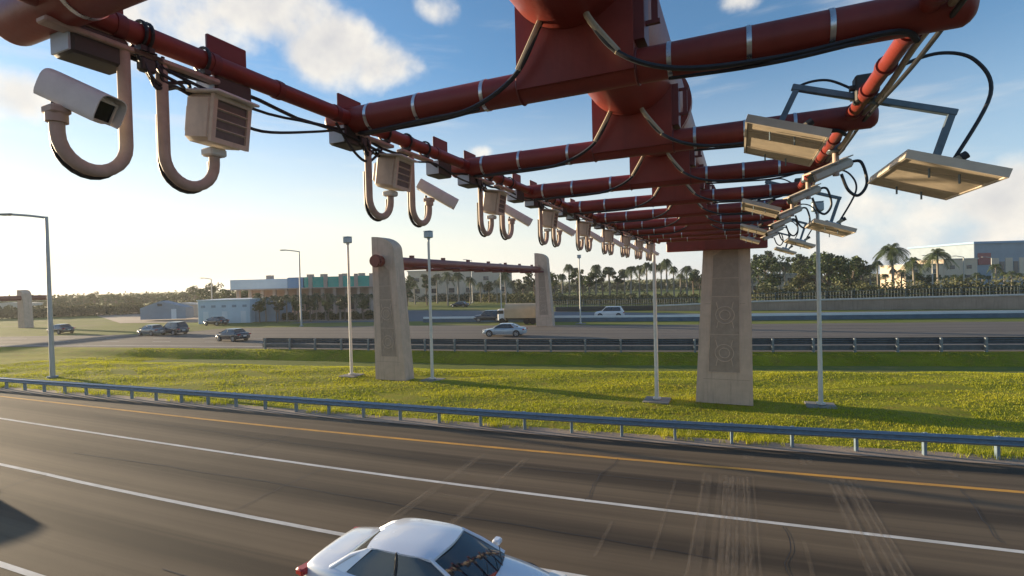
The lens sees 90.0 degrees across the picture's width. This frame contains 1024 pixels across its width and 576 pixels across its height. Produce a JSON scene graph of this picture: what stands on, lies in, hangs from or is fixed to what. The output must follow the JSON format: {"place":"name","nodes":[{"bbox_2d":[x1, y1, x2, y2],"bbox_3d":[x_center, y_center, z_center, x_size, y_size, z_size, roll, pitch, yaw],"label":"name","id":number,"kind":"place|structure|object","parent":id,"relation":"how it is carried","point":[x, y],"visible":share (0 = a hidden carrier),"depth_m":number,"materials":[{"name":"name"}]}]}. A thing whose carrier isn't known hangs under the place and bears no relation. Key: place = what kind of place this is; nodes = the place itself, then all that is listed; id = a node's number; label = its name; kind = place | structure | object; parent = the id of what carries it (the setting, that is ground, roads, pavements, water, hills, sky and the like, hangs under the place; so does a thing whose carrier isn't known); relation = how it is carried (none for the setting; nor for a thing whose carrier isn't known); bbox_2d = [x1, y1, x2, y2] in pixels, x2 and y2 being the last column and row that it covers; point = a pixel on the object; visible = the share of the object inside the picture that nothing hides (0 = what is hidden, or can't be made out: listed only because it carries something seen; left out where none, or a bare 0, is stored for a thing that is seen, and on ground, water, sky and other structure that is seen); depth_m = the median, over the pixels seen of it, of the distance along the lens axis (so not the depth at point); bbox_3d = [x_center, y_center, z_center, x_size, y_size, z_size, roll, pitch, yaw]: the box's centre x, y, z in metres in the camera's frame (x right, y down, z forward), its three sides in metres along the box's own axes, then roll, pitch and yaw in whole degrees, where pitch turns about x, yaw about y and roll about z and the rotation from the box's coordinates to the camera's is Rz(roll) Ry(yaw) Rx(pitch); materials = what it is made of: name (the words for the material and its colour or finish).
{"place":"outdoors","nodes":[
{"label":"outdoors","id":0,"kind":"place"},
{"bbox_2d":[93,312,373,322],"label":"service yard","id":1,"kind":"structure","parent":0,"point":[129,318],"depth_m":105.02,"materials":[{"name":"concrete"}]},
{"bbox_2d":[0,300,197,318],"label":"scrub","id":2,"kind":"object","parent":1,"relation":"on","point":[40,311],"visible":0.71,"depth_m":132.35,"materials":[{"name":"plant"}]},
{"bbox_2d":[140,300,193,319],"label":"building","id":3,"kind":"structure","parent":1,"relation":"on","point":[168,309],"depth_m":103.71,"materials":[{"name":"grey"}]},
{"bbox_2d":[202,282,223,299],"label":"broadleaf tree","id":4,"kind":"object","parent":1,"relation":"on","point":[214,290],"visible":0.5,"depth_m":144.33,"materials":[{"name":"green plant"}]},
{"bbox_2d":[196,297,291,323],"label":"utility building","id":5,"kind":"structure","parent":1,"relation":"on","point":[235,310],"depth_m":90.97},
{"bbox_2d":[282,310,373,319],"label":"clipped hedge","id":6,"kind":"object","parent":1,"relation":"on","point":[368,314],"visible":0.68,"depth_m":93.42,"materials":[{"name":"green plant"}]},
{"bbox_2d":[227,273,373,313],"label":"plaza building","id":7,"kind":"structure","parent":0,"point":[270,285],"depth_m":103.41,"materials":[{"name":"teal"}]},
{"bbox_2d":[407,270,511,301],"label":"cream building","id":8,"kind":"structure","parent":0,"point":[483,277],"depth_m":170.00,"materials":[{"name":"concrete"}]},
{"bbox_2d":[0,391,1023,575],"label":"road","id":9,"kind":"structure","parent":0,"point":[51,526],"depth_m":14.74,"materials":[{"name":"asphalt"}]},
{"bbox_2d":[0,561,44,575],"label":"lane marking","id":10,"kind":"object","parent":9,"relation":"on","point":[13,568],"visible":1,"depth_m":11.63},
{"bbox_2d":[0,463,585,575],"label":"lane marking","id":11,"kind":"object","parent":9,"relation":"on","point":[209,508],"visible":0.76,"depth_m":14.79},
{"bbox_2d":[296,518,566,575],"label":"sedan","id":12,"kind":"object","parent":9,"relation":"on","point":[412,547],"visible":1,"depth_m":9.61,"materials":[{"name":"silver metal"}]},
{"bbox_2d":[4,415,1002,575],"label":"tar seams","id":13,"kind":"object","parent":9,"relation":"on","point":[503,522],"visible":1,"depth_m":14.89,"materials":[{"name":"black"}]},
{"bbox_2d":[0,418,1023,552],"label":"lane marking","id":14,"kind":"object","parent":9,"relation":"on","point":[813,527],"visible":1,"depth_m":14.37,"materials":[{"name":"paint"}]},
{"bbox_2d":[0,396,1023,492],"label":"lane marking","id":15,"kind":"object","parent":9,"relation":"on","point":[916,483],"visible":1,"depth_m":18.07,"materials":[{"name":"paint"}]},
{"bbox_2d":[0,321,1023,351],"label":"road","id":16,"kind":"structure","parent":0,"point":[201,339],"depth_m":58.67,"materials":[{"name":"asphalt"}]},
{"bbox_2d":[136,324,165,335],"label":"car","id":17,"kind":"object","parent":16,"relation":"on","point":[152,330],"visible":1,"depth_m":70.31,"materials":[{"name":"grey"}]},
{"bbox_2d":[161,321,189,334],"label":"car","id":18,"kind":"object","parent":16,"relation":"on","point":[174,328],"visible":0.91,"depth_m":70.61,"materials":[{"name":"grey"}]},
{"bbox_2d":[215,328,250,341],"bbox_3d":[-33.151,5.536,60.770,4.154,1.505,2.140,-1,1,23],"label":"car","id":19,"kind":"object","parent":16,"relation":"on","point":[232,334],"visible":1,"depth_m":59.99,"materials":[{"name":"grey"}]},
{"bbox_2d":[482,323,527,336],"bbox_3d":[-0.822,4.727,58.224,4.954,1.505,2.140,-1,1,15],"label":"car","id":20,"kind":"object","parent":16,"relation":"on","point":[515,330],"visible":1,"depth_m":57.42,"materials":[{"name":"grey"}]},
{"bbox_2d":[497,303,535,323],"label":"covered truck","id":21,"kind":"object","parent":16,"relation":"on","point":[525,313],"visible":0.88,"depth_m":73.22,"materials":[{"name":"white"}]},
{"bbox_2d":[0,274,1023,372],"bbox_3d":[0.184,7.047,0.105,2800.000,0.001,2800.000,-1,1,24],"label":"ground","id":22,"kind":"structure","parent":0,"point":[844,369],"depth_m":40.49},
{"bbox_2d":[0,347,1023,459],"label":"grass verge","id":23,"kind":"object","parent":22,"relation":"on","point":[10,355],"depth_m":30.15,"materials":[{"name":"plant"}]},
{"bbox_2d":[0,213,58,377],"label":"street lamp","id":24,"kind":"object","parent":23,"relation":"on","point":[52,373],"visible":1,"depth_m":37.76,"materials":[{"name":"metal"}]},
{"bbox_2d":[338,236,364,377],"bbox_3d":[-11.193,1.275,35.289,1.250,9.620,1.250,-1,1,24],"label":"camera pole","id":25,"kind":"object","parent":23,"relation":"on","point":[347,240],"visible":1,"depth_m":35.22,"materials":[{"name":"grey metal"}]},
{"bbox_2d":[420,230,445,381],"bbox_3d":[-5.236,1.156,32.814,1.250,9.620,1.250,-1,1,24],"label":"camera pole","id":26,"kind":"object","parent":23,"relation":"on","point":[428,234],"visible":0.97,"depth_m":32.74,"materials":[{"name":"grey metal"}]},
{"bbox_2d":[369,237,554,380],"bbox_3d":[-2.307,0.648,51.381,3.496,9.900,39.299,-1,1,19],"label":"toll gantry","id":27,"kind":"object","parent":23,"relation":"on","point":[389,263],"visible":1,"depth_m":33.63,"materials":[{"name":"beige concrete"}]},
{"bbox_2d":[0,0,979,405],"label":"toll gantry","id":28,"kind":"object","parent":23,"relation":"on","point":[628,66],"visible":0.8,"depth_m":5.00,"materials":[{"name":"metal"}]},
{"bbox_2d":[50,10,127,74],"bbox_3d":[-2.659,-1.669,3.232,0.220,0.510,0.342,-1,1,24],"label":"equipment box","id":29,"kind":"object","parent":28,"relation":"attached to","point":[82,51],"visible":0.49,"depth_m":3.15,"materials":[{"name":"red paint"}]},
{"bbox_2d":[33,15,162,179],"bbox_3d":[-2.579,-1.227,3.229,0.445,1.105,0.622,-2,1,-4],"label":"toll camera","id":30,"kind":"object","parent":28,"relation":"hanging from","point":[65,95],"visible":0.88,"depth_m":3.03,"materials":[{"name":"white"}]},
{"bbox_2d":[130,22,259,193],"bbox_3d":[-2.277,-1.241,3.676,0.446,1.105,0.767,-1,1,18],"label":"toll floodlight","id":31,"kind":"object","parent":28,"relation":"hanging from","point":[218,121],"visible":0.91,"depth_m":3.69,"materials":[{"name":"beige"}]},
{"bbox_2d":[196,33,250,100],"bbox_3d":[-2.287,-1.691,4.073,0.220,0.510,0.342,-1,1,24],"label":"equipment box","id":32,"kind":"object","parent":28,"relation":"attached to","point":[226,50],"visible":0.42,"depth_m":4.03,"materials":[{"name":"red paint"}]},
{"bbox_2d":[329,93,362,151],"bbox_3d":[-1.720,-1.725,5.353,0.220,0.510,0.342,-1,1,24],"label":"equipment box","id":33,"kind":"object","parent":28,"relation":"attached to","point":[336,139],"visible":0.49,"depth_m":5.24,"materials":[{"name":"red paint"}]},
{"bbox_2d":[356,131,417,221],"bbox_3d":[-1.407,-1.293,5.641,0.446,1.105,0.767,-1,1,18],"label":"toll floodlight","id":34,"kind":"object","parent":28,"relation":"hanging from","point":[392,174],"visible":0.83,"depth_m":5.66,"materials":[{"name":"beige"}]},
{"bbox_2d":[396,133,458,227],"bbox_3d":[-1.122,-1.313,6.476,0.442,1.105,0.943,-1,1,44],"label":"toll camera","id":35,"kind":"object","parent":28,"relation":"hanging from","point":[433,192],"visible":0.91,"depth_m":6.51,"materials":[{"name":"white"}]},
{"bbox_2d":[426,136,451,179],"bbox_3d":[-1.000,-1.768,6.980,0.220,0.510,0.342,-1,1,24],"label":"equipment box","id":36,"kind":"object","parent":28,"relation":"attached to","point":[438,172],"visible":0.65,"depth_m":6.88,"materials":[{"name":"red paint"}]},
{"bbox_2d":[457,150,477,188],"bbox_3d":[-0.660,-1.788,7.748,0.220,0.510,0.342,-1,1,24],"label":"equipment box","id":37,"kind":"object","parent":28,"relation":"attached to","point":[468,177],"visible":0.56,"depth_m":7.62,"materials":[{"name":"red paint"}]},
{"bbox_2d":[475,176,510,236],"bbox_3d":[-0.347,-1.356,8.036,0.446,1.105,0.767,-1,1,18],"label":"toll floodlight","id":38,"kind":"object","parent":28,"relation":"hanging from","point":[492,202],"visible":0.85,"depth_m":8.05,"materials":[{"name":"beige"}]},
{"bbox_2d":[493,175,532,239],"bbox_3d":[-0.062,-1.376,8.871,0.442,1.105,0.943,-1,1,44],"label":"toll camera","id":39,"kind":"object","parent":28,"relation":"hanging from","point":[515,215],"visible":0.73,"depth_m":8.93,"materials":[{"name":"beige"}]},
{"bbox_2d":[507,174,523,202],"bbox_3d":[0.060,-1.831,9.375,0.220,0.510,0.342,-1,1,24],"label":"equipment box","id":40,"kind":"object","parent":28,"relation":"attached to","point":[519,194],"visible":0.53,"depth_m":9.27,"materials":[{"name":"red paint"}]},
{"bbox_2d":[524,180,538,208],"bbox_3d":[0.400,-1.852,10.143,0.220,0.510,0.342,-1,1,24],"label":"equipment box","id":41,"kind":"object","parent":28,"relation":"attached to","point":[531,204],"visible":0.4,"depth_m":10.01,"materials":[{"name":"red paint"}]},
{"bbox_2d":[537,200,560,245],"bbox_3d":[0.713,-1.420,10.431,0.446,1.105,0.767,-1,1,18],"label":"toll floodlight","id":42,"kind":"object","parent":28,"relation":"hanging from","point":[547,219],"visible":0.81,"depth_m":10.44,"materials":[{"name":"beige"}]},
{"bbox_2d":[549,199,575,247],"bbox_3d":[0.998,-1.440,11.267,0.442,1.105,0.943,-1,1,44],"label":"toll camera","id":43,"kind":"object","parent":28,"relation":"hanging from","point":[562,227],"visible":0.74,"depth_m":11.32,"materials":[{"name":"beige"}]},
{"bbox_2d":[575,214,593,250],"bbox_3d":[1.773,-1.483,12.826,0.446,1.105,0.767,-1,1,18],"label":"toll floodlight","id":44,"kind":"object","parent":28,"relation":"hanging from","point":[583,228],"visible":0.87,"depth_m":12.83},
{"bbox_2d":[584,213,603,251],"bbox_3d":[2.058,-1.503,13.662,0.442,1.105,0.943,-1,1,44],"label":"toll camera","id":45,"kind":"object","parent":28,"relation":"hanging from","point":[588,241],"visible":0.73,"depth_m":13.73,"materials":[{"name":"beige"}]},
{"bbox_2d":[601,224,615,254],"bbox_3d":[2.834,-1.546,15.221,0.446,1.105,0.767,-1,1,18],"label":"toll floodlight","id":46,"kind":"object","parent":28,"relation":"hanging from","point":[607,235],"visible":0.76,"depth_m":15.23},
{"bbox_2d":[608,223,623,255],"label":"toll camera","id":47,"kind":"object","parent":28,"relation":"hanging from","point":[611,245],"visible":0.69,"depth_m":16.12,"materials":[{"name":"beige"}]},
{"bbox_2d":[619,231,631,256],"bbox_3d":[3.894,-1.610,17.616,0.446,1.105,0.767,-1,1,18],"label":"toll floodlight","id":48,"kind":"object","parent":28,"relation":"hanging from","point":[625,240],"visible":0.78,"depth_m":17.62,"materials":[{"name":"beige"}]},
{"bbox_2d":[740,221,798,254],"bbox_3d":[10.130,-1.952,20.186,2.073,1.342,1.364,-1,1,24],"label":"antenna bracket","id":49,"kind":"object","parent":28,"relation":"attached to","point":[785,249],"visible":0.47,"depth_m":19.89,"materials":[{"name":"metal"}]},
{"bbox_2d":[741,204,817,248],"bbox_3d":[8.026,-1.826,15.433,2.073,1.342,1.364,-1,1,24],"label":"antenna bracket","id":50,"kind":"object","parent":28,"relation":"attached to","point":[800,242],"visible":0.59,"depth_m":15.14,"materials":[{"name":"metal"}]},
{"bbox_2d":[767,216,798,235],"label":"side camera","id":51,"kind":"object","parent":28,"relation":"attached to","point":[779,223],"visible":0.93,"depth_m":14.27,"materials":[{"name":"beige metal"}]},
{"bbox_2d":[776,202,810,228],"bbox_3d":[6.513,-1.732,11.940,0.786,0.732,0.256,-2,1,-2],"label":"side camera","id":52,"kind":"object","parent":28,"relation":"attached to","point":[792,211],"visible":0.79,"depth_m":11.89,"materials":[{"name":"beige metal"}]},
{"bbox_2d":[741,170,856,236],"bbox_3d":[5.801,-1.693,10.405,2.073,1.342,1.364,-1,1,24],"label":"antenna bracket","id":53,"kind":"object","parent":28,"relation":"attached to","point":[837,228],"visible":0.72,"depth_m":10.13,"materials":[{"name":"metal"}]},
{"bbox_2d":[783,176,832,214],"bbox_3d":[5.299,-1.660,9.197,0.786,0.732,0.256,-2,1,-2],"label":"side camera","id":54,"kind":"object","parent":28,"relation":"attached to","point":[809,191],"visible":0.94,"depth_m":9.15,"materials":[{"name":"beige metal"}]},
{"bbox_2d":[802,142,868,196],"bbox_3d":[4.363,-1.582,6.934,0.786,0.732,0.256,-2,1,-2],"label":"side camera","id":55,"kind":"object","parent":28,"relation":"attached to","point":[836,166],"visible":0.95,"depth_m":6.89,"materials":[{"name":"beige metal"}]},
{"bbox_2d":[744,51,1012,199],"bbox_3d":[3.434,-1.552,5.057,2.073,1.342,1.364,-1,1,24],"label":"antenna bracket","id":56,"kind":"object","parent":28,"relation":"attached to","point":[937,174],"visible":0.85,"depth_m":4.84,"materials":[{"name":"metal"}]},
{"bbox_2d":[0,387,1023,465],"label":"mow strip","id":57,"kind":"object","parent":23,"relation":"on","point":[899,453],"visible":0.95,"depth_m":20.53,"materials":[{"name":"concrete"}]},
{"bbox_2d":[0,377,1023,459],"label":"guardrail","id":58,"kind":"object","parent":57,"relation":"on","point":[996,442],"visible":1,"depth_m":20.54,"materials":[{"name":"metal"}]},
{"bbox_2d":[263,337,1023,351],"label":"barrier rail","id":59,"kind":"object","parent":23,"relation":"on","point":[772,344],"visible":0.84,"depth_m":42.82,"materials":[{"name":"metal"}]},
{"bbox_2d":[642,243,670,404],"bbox_3d":[7.238,0.931,25.919,1.250,9.620,1.250,-1,1,24],"label":"camera pole","id":60,"kind":"object","parent":23,"relation":"on","point":[657,399],"visible":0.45,"depth_m":25.86,"materials":[{"name":"grey metal"}]},
{"bbox_2d":[804,201,836,408],"bbox_3d":[14.395,0.772,24.005,1.250,9.620,1.250,-1,1,24],"label":"camera pole","id":61,"kind":"object","parent":23,"relation":"on","point":[819,403],"visible":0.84,"depth_m":23.95,"materials":[{"name":"grey metal"}]},
{"bbox_2d":[0,281,1023,351],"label":"grass plain","id":62,"kind":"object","parent":22,"relation":"on","point":[92,324],"depth_m":85.22,"materials":[{"name":"plant"}]},
{"bbox_2d":[0,290,46,327],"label":"toll gantry","id":63,"kind":"object","parent":62,"relation":"on","point":[23,298],"visible":0.83,"depth_m":92.89,"materials":[{"name":"beige concrete"}]},
{"bbox_2d":[46,324,75,333],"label":"car","id":64,"kind":"object","parent":62,"relation":"on","point":[60,328],"visible":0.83,"depth_m":77.18,"materials":[{"name":"grey"}]},
{"bbox_2d":[203,316,228,325],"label":"car","id":65,"kind":"object","parent":62,"relation":"on","point":[216,320],"visible":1,"depth_m":86.34,"materials":[{"name":"grey"}]},
{"bbox_2d":[266,300,286,322],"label":"broadleaf tree","id":66,"kind":"object","parent":62,"relation":"on","point":[280,305],"visible":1,"depth_m":88.95,"materials":[{"name":"green plant"}]},
{"bbox_2d":[280,250,303,326],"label":"street lamp","id":67,"kind":"object","parent":62,"relation":"on","point":[301,325],"visible":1,"depth_m":79.57,"materials":[{"name":"metal"}]},
{"bbox_2d":[405,275,414,305],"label":"tree","id":68,"kind":"object","parent":62,"relation":"on","point":[409,285],"visible":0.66,"depth_m":140.16,"materials":[{"name":"green plant"}]},
{"bbox_2d":[420,274,435,304],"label":"palm tree","id":69,"kind":"object","parent":62,"relation":"on","point":[425,280],"visible":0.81,"depth_m":141.82,"materials":[{"name":"green plant"}]},
{"bbox_2d":[0,273,879,304],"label":"scrub","id":70,"kind":"object","parent":62,"relation":"on","point":[573,287],"visible":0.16,"depth_m":231.34,"materials":[{"name":"green plant"}]},
{"bbox_2d":[438,272,455,305],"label":"palm tree","id":71,"kind":"object","parent":62,"relation":"on","point":[445,277],"visible":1,"depth_m":137.26,"materials":[{"name":"green plant"}]},
{"bbox_2d":[473,310,498,321],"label":"pickup","id":72,"kind":"object","parent":62,"relation":"on","point":[489,315],"visible":0.67,"depth_m":78.66,"materials":[{"name":"grey"}]},
{"bbox_2d":[495,272,510,303],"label":"palm tree","id":73,"kind":"object","parent":62,"relation":"on","point":[504,275],"visible":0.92,"depth_m":137.02,"materials":[{"name":"green plant"}]},
{"bbox_2d":[523,273,535,302],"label":"broadleaf tree","id":74,"kind":"object","parent":62,"relation":"on","point":[529,280],"visible":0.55,"depth_m":136.27,"materials":[{"name":"green plant"}]},
{"bbox_2d":[408,290,698,304],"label":"scrub","id":75,"kind":"object","parent":62,"relation":"on","point":[530,298],"visible":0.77,"depth_m":126.06,"materials":[{"name":"plant"}]},
{"bbox_2d":[568,268,583,294],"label":"palm tree","id":76,"kind":"object","parent":62,"relation":"on","point":[573,274],"visible":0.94,"depth_m":152.16,"materials":[{"name":"green plant"}]},
{"bbox_2d":[582,272,595,291],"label":"broadleaf tree","id":77,"kind":"object","parent":62,"relation":"on","point":[589,278],"visible":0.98,"depth_m":146.19,"materials":[{"name":"green plant"}]},
{"bbox_2d":[590,264,602,293],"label":"palm tree","id":78,"kind":"object","parent":62,"relation":"on","point":[595,268],"visible":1,"depth_m":146.68,"materials":[{"name":"green plant"}]},
{"bbox_2d":[555,305,652,311],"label":"wall","id":79,"kind":"structure","parent":62,"relation":"on","point":[601,308],"depth_m":98.14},
{"bbox_2d":[608,269,625,295],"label":"palm tree","id":80,"kind":"object","parent":62,"relation":"on","point":[615,278],"visible":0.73,"depth_m":153.40,"materials":[{"name":"green plant"}]},
{"bbox_2d":[553,297,697,306],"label":"fence","id":81,"kind":"object","parent":62,"relation":"on","point":[636,303],"visible":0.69,"depth_m":104.16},
{"bbox_2d":[625,266,638,292],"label":"palm tree","id":82,"kind":"object","parent":62,"relation":"on","point":[631,270],"visible":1,"depth_m":135.96,"materials":[{"name":"green plant"}]},
{"bbox_2d":[660,258,672,291],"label":"palm tree","id":83,"kind":"object","parent":62,"relation":"on","point":[667,262],"visible":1,"depth_m":139.15,"materials":[{"name":"green plant"}]},
{"bbox_2d":[679,266,692,293],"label":"palm tree","id":84,"kind":"object","parent":62,"relation":"on","point":[686,269],"visible":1,"depth_m":142.63,"materials":[{"name":"green plant"}]},
{"bbox_2d":[423,310,1023,321],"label":"median barrier","id":85,"kind":"object","parent":62,"relation":"on","point":[882,315],"visible":0.86,"depth_m":68.72,"materials":[{"name":"concrete"}]},
{"bbox_2d":[753,250,777,271],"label":"broadleaf tree","id":86,"kind":"object","parent":62,"relation":"on","point":[770,254],"visible":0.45,"depth_m":151.98,"materials":[{"name":"green plant"}]},
{"bbox_2d":[751,255,788,299],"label":"broadleaf tree","id":87,"kind":"object","parent":62,"relation":"on","point":[771,279],"visible":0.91,"depth_m":110.84,"materials":[{"name":"green plant"}]},
{"bbox_2d":[753,273,796,294],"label":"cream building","id":88,"kind":"structure","parent":62,"relation":"on","point":[788,278],"depth_m":149.97,"materials":[{"name":"concrete"}]},
{"bbox_2d":[786,254,805,267],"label":"broadleaf tree","id":89,"kind":"object","parent":62,"relation":"on","point":[798,257],"visible":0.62,"depth_m":154.29,"materials":[{"name":"green plant"}]},
{"bbox_2d":[791,265,810,291],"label":"broadleaf tree","id":90,"kind":"object","parent":62,"relation":"on","point":[802,274],"visible":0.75,"depth_m":119.14,"materials":[{"name":"green plant"}]},
{"bbox_2d":[806,251,851,287],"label":"broadleaf tree","id":91,"kind":"object","parent":62,"relation":"on","point":[828,259],"visible":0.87,"depth_m":114.94,"materials":[{"name":"green plant"}]},
{"bbox_2d":[657,294,1023,310],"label":"ramp wall","id":92,"kind":"structure","parent":62,"relation":"on","point":[1005,301],"depth_m":82.38,"materials":[{"name":"concrete"}]},
{"bbox_2d":[751,285,1023,300],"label":"fence","id":93,"kind":"object","parent":92,"relation":"on","point":[905,293],"visible":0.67,"depth_m":87.48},
{"bbox_2d":[837,255,863,294],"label":"broadleaf tree","id":94,"kind":"object","parent":62,"relation":"on","point":[856,259],"visible":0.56,"depth_m":117.49,"materials":[{"name":"green plant"}]},
{"bbox_2d":[853,260,872,294],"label":"broadleaf tree","id":95,"kind":"object","parent":62,"relation":"on","point":[865,271],"visible":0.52,"depth_m":135.44,"materials":[{"name":"green plant"}]},
{"bbox_2d":[751,275,1023,300],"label":"scrub","id":96,"kind":"object","parent":62,"relation":"on","point":[809,287],"visible":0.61,"depth_m":93.03,"materials":[{"name":"plant"}]},
{"bbox_2d":[869,243,910,290],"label":"palm tree","id":97,"kind":"object","parent":62,"relation":"on","point":[893,251],"visible":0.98,"depth_m":114.63,"materials":[{"name":"green plant"}]},
{"bbox_2d":[899,257,924,292],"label":"palm tree","id":98,"kind":"object","parent":62,"relation":"on","point":[912,262],"visible":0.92,"depth_m":121.99,"materials":[{"name":"green plant"}]},
{"bbox_2d":[917,248,959,283],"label":"palm tree","id":99,"kind":"object","parent":62,"relation":"on","point":[936,254],"visible":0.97,"depth_m":117.97,"materials":[{"name":"green plant"}]},
{"bbox_2d":[0,0,1023,295],"label":"sky","id":100,"kind":"structure","parent":0,"point":[129,230],"materials":[{"name":"blue"}]},
{"bbox_2d":[296,309,1023,322],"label":"frontage road","id":101,"kind":"structure","parent":0,"point":[416,315],"depth_m":90.61,"materials":[{"name":"asphalt"}]},
{"bbox_2d":[595,306,624,314],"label":"van","id":102,"kind":"object","parent":101,"relation":"on","point":[612,310],"visible":0.57,"depth_m":80.33,"materials":[{"name":"white"}]},
{"bbox_2d":[880,263,944,287],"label":"cream building","id":103,"kind":"structure","parent":0,"point":[883,270],"depth_m":175.00,"materials":[{"name":"concrete"}]},
{"bbox_2d":[916,258,978,286],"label":"cream building","id":104,"kind":"structure","parent":0,"point":[970,266],"depth_m":177.94,"materials":[{"name":"concrete"}]},
{"bbox_2d":[907,240,1023,284],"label":"store building","id":105,"kind":"structure","parent":0,"point":[1008,255],"depth_m":184.88,"materials":[{"name":"white"}]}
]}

